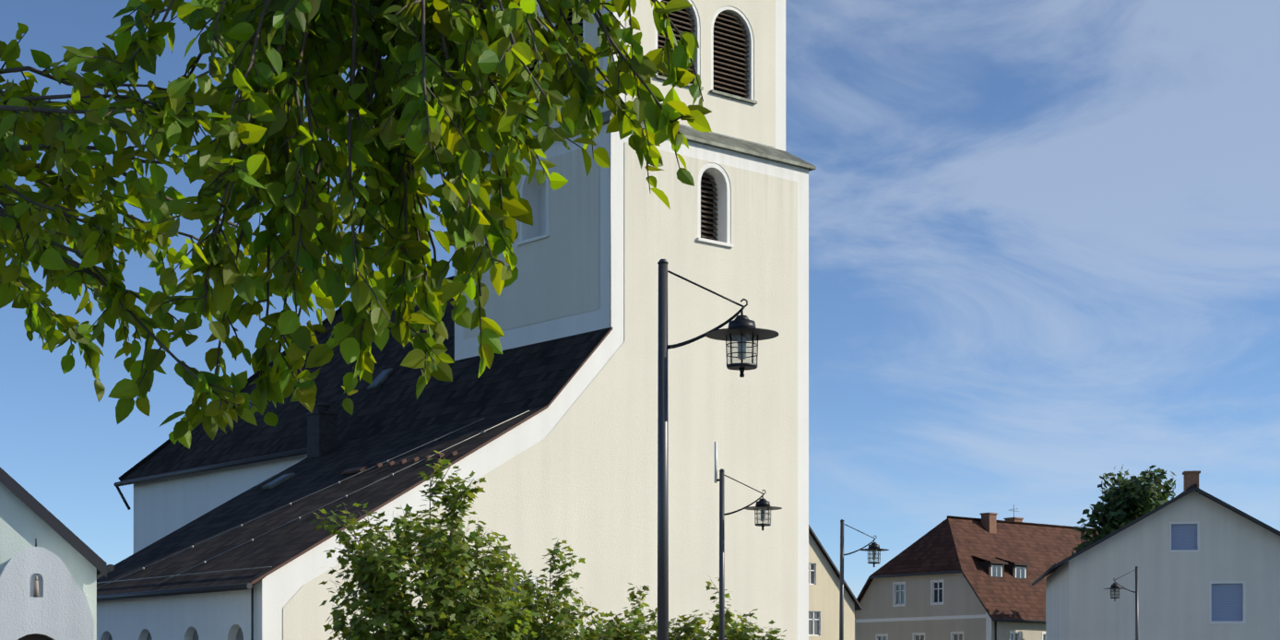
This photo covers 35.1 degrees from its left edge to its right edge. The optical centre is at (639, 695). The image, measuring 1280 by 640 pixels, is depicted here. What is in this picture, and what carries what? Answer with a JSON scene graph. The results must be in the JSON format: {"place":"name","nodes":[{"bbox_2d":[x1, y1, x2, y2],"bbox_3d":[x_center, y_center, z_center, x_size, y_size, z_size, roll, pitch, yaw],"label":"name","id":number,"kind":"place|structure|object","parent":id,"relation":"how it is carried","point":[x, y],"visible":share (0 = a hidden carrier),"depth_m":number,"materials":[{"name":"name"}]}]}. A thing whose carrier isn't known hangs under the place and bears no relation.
{"place":"outdoors","nodes":[
{"label":"outdoors","id":0,"kind":"place"},
{"bbox_2d":[0,467,114,639],"bbox_3d":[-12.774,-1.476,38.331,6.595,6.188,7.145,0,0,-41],"label":"chapel","id":1,"kind":"structure","parent":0,"point":[27,518],"depth_m":36.13,"materials":[{"name":"paint"}]},
{"bbox_2d":[0,538,94,639],"bbox_3d":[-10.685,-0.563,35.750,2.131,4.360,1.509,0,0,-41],"label":"chapel porch","id":2,"kind":"object","parent":1,"relation":"attached to","point":[42,596],"visible":1,"depth_m":35.38,"materials":[{"name":"white paint"}]},
{"bbox_2d":[0,0,711,449],"bbox_3d":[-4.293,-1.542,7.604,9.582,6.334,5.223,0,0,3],"label":"tree","id":3,"kind":"object","parent":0,"point":[266,131],"depth_m":6.22,"materials":[{"name":"green plant"}]},
{"bbox_2d":[96,0,816,639],"bbox_3d":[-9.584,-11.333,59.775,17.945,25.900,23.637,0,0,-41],"label":"church","id":4,"kind":"structure","parent":0,"point":[574,465],"depth_m":53.68,"materials":[{"name":"white paint"}]},
{"bbox_2d":[0,0,1279,598],"label":"sky","id":5,"kind":"structure","parent":0,"point":[1044,235],"materials":[{"name":"blue"}]},
{"bbox_2d":[573,582,709,639],"bbox_3d":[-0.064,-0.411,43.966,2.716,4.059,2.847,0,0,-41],"label":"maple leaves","id":6,"kind":"object","parent":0,"point":[627,633],"depth_m":43.57,"materials":[{"name":"green plant"}]},
{"bbox_2d":[679,576,786,639],"bbox_3d":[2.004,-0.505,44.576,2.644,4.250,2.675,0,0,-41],"label":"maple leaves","id":7,"kind":"object","parent":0,"point":[736,631],"depth_m":44.15,"materials":[{"name":"green plant"}]},
{"label":"ground","id":8,"kind":"structure","parent":0,"visible":0},
{"bbox_2d":[854,512,1099,639],"bbox_3d":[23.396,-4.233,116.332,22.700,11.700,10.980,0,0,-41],"label":"house","id":9,"kind":"structure","parent":8,"relation":"on","point":[938,582],"depth_m":109.38,"materials":[{"name":"tile"}]},
{"bbox_2d":[971,555,1031,578],"bbox_3d":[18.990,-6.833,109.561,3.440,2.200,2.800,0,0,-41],"label":"dormer windows","id":10,"kind":"structure","parent":9,"relation":"attached to","point":[991,566],"depth_m":108.73,"materials":[{"name":"brown"}]},
{"bbox_2d":[995,504,1019,639],"bbox_3d":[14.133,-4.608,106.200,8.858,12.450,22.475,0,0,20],"label":"house fixtures","id":11,"kind":"object","parent":8,"relation":"on","point":[996,622],"visible":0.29,"depth_m":105.44,"materials":[{"name":"grey metal"}]},
{"bbox_3d":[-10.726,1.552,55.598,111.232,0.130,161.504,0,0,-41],"label":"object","id":12,"kind":"structure","parent":0,"visible":0},
{"bbox_2d":[317,457,526,639],"bbox_3d":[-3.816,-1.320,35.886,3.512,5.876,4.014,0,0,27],"label":"maple wood","id":13,"kind":"object","parent":12,"relation":"on","point":[438,602],"visible":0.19,"depth_m":35.30,"materials":[{"name":"brown plant"}]},
{"bbox_2d":[309,450,538,639],"bbox_3d":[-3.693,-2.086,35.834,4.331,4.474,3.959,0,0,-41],"label":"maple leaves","id":14,"kind":"object","parent":13,"relation":"attached to","point":[495,620],"visible":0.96,"depth_m":34.99,"materials":[{"name":"green plant"}]},
{"bbox_2d":[514,538,611,639],"bbox_3d":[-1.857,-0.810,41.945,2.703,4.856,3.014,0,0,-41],"label":"bush","id":15,"kind":"object","parent":12,"relation":"on","point":[599,636],"visible":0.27,"depth_m":41.69,"materials":[{"name":"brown plant"}]},
{"bbox_2d":[468,537,620,639],"bbox_3d":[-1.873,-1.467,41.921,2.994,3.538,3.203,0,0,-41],"label":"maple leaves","id":16,"kind":"object","parent":15,"relation":"attached to","point":[563,620],"visible":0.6,"depth_m":41.47,"materials":[{"name":"green plant"}]},
{"bbox_2d":[657,259,778,639],"bbox_3d":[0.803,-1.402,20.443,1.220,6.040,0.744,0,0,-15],"label":"street lamp","id":17,"kind":"object","parent":12,"relation":"on","point":[741,329],"visible":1,"depth_m":20.51,"materials":[{"name":"black metal"}]},
{"bbox_2d":[714,441,782,639],"bbox_3d":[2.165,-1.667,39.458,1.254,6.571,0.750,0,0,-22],"label":"street lamp","id":18,"kind":"object","parent":12,"relation":"on","point":[763,504],"visible":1,"depth_m":39.51,"materials":[{"name":"black metal"}]},
{"bbox_2d":[808,524,864,639],"bbox_3d":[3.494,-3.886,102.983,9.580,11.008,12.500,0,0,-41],"label":"beige house","id":19,"kind":"structure","parent":12,"relation":"on","point":[823,594],"depth_m":99.90,"materials":[{"name":"paint"}]},
{"bbox_2d":[839,519,888,639],"bbox_3d":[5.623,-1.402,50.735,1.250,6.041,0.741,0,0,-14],"label":"street lamp","id":20,"kind":"object","parent":12,"relation":"on","point":[873,547],"visible":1,"depth_m":50.84,"materials":[{"name":"black metal"}]},
{"bbox_2d":[1063,464,1175,559],"bbox_3d":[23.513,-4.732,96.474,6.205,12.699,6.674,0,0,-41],"label":"tree","id":21,"kind":"object","parent":12,"relation":"on","point":[1113,515],"depth_m":95.43,"materials":[{"name":"green plant"}]},
{"bbox_2d":[1103,566,1138,639],"bbox_3d":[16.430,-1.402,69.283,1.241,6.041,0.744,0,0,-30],"label":"street lamp","id":22,"kind":"object","parent":12,"relation":"on","point":[1114,586],"visible":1,"depth_m":69.26,"materials":[{"name":"black metal"}]},
{"bbox_2d":[1031,470,1279,639],"bbox_3d":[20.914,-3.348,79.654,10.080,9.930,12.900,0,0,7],"label":"grey house","id":23,"kind":"structure","parent":12,"relation":"on","point":[1207,563],"depth_m":73.79,"materials":[{"name":"paint"}]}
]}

